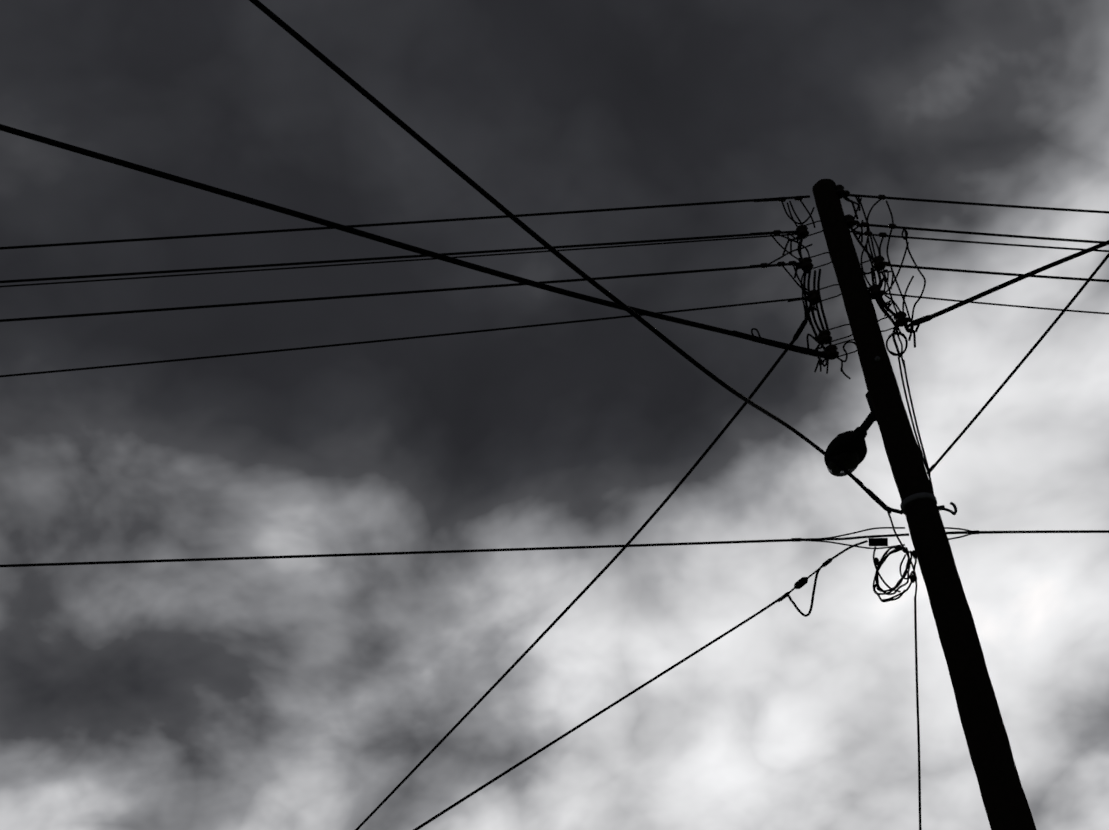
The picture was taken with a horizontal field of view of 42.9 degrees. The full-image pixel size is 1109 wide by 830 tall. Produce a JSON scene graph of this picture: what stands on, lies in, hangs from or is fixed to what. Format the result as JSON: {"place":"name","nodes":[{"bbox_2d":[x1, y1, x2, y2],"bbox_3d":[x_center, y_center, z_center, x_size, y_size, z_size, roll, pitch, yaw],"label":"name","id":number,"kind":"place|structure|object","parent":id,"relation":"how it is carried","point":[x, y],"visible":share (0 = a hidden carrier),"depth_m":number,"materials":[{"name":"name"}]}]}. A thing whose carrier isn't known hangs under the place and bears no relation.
{"place":"outdoors","nodes":[
{"label":"outdoors","id":0,"kind":"place"},
{"bbox_2d":[0,0,1108,829],"label":"sky","id":1,"kind":"structure","parent":0,"point":[281,693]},
{"label":"ground","id":2,"kind":"structure","parent":0,"visible":0},
{"bbox_2d":[812,179,1036,829],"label":"utility pole","id":3,"kind":"object","parent":2,"relation":"on","point":[1005,803],"visible":0.98,"depth_m":9.81,"materials":[{"name":"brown wood"}]},
{"bbox_2d":[0,0,1108,829],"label":"service cables","id":4,"kind":"object","parent":3,"relation":"attached to","point":[790,346],"visible":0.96,"depth_m":9.80,"materials":[{"name":"black plastic"}]},
{"bbox_2d":[760,184,911,359],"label":"insulators","id":5,"kind":"object","parent":3,"relation":"attached to","point":[831,349],"visible":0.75,"depth_m":11.45,"materials":[{"name":"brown ceramic"}]},
{"bbox_2d":[824,392,876,476],"bbox_3d":[2.401,0.152,11.074,0.319,0.311,0.879,10,-39,-22],"label":"street lamp","id":6,"kind":"object","parent":3,"relation":"attached to","point":[847,450],"visible":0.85,"depth_m":11.12,"materials":[{"name":"grey metal"}]},
{"bbox_2d":[803,195,903,358],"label":"insulator brackets","id":7,"kind":"object","parent":3,"relation":"attached to","point":[833,357],"visible":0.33,"depth_m":11.39,"materials":[{"name":"metal"}]},
{"bbox_2d":[875,356,956,514],"bbox_3d":[2.618,0.187,10.486,0.365,1.443,0.260,-8,-36,1],"label":"pole bracket","id":8,"kind":"object","parent":3,"relation":"attached to","point":[910,498],"visible":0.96,"depth_m":10.07,"materials":[{"name":"metal"}]},
{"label":"neighbouring pole","id":9,"kind":"object","parent":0,"visible":0},
{"bbox_2d":[0,190,1108,378],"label":"power lines","id":10,"kind":"object","parent":9,"relation":"attached to","point":[882,304],"visible":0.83,"depth_m":11.53,"materials":[{"name":"black"}]}
]}

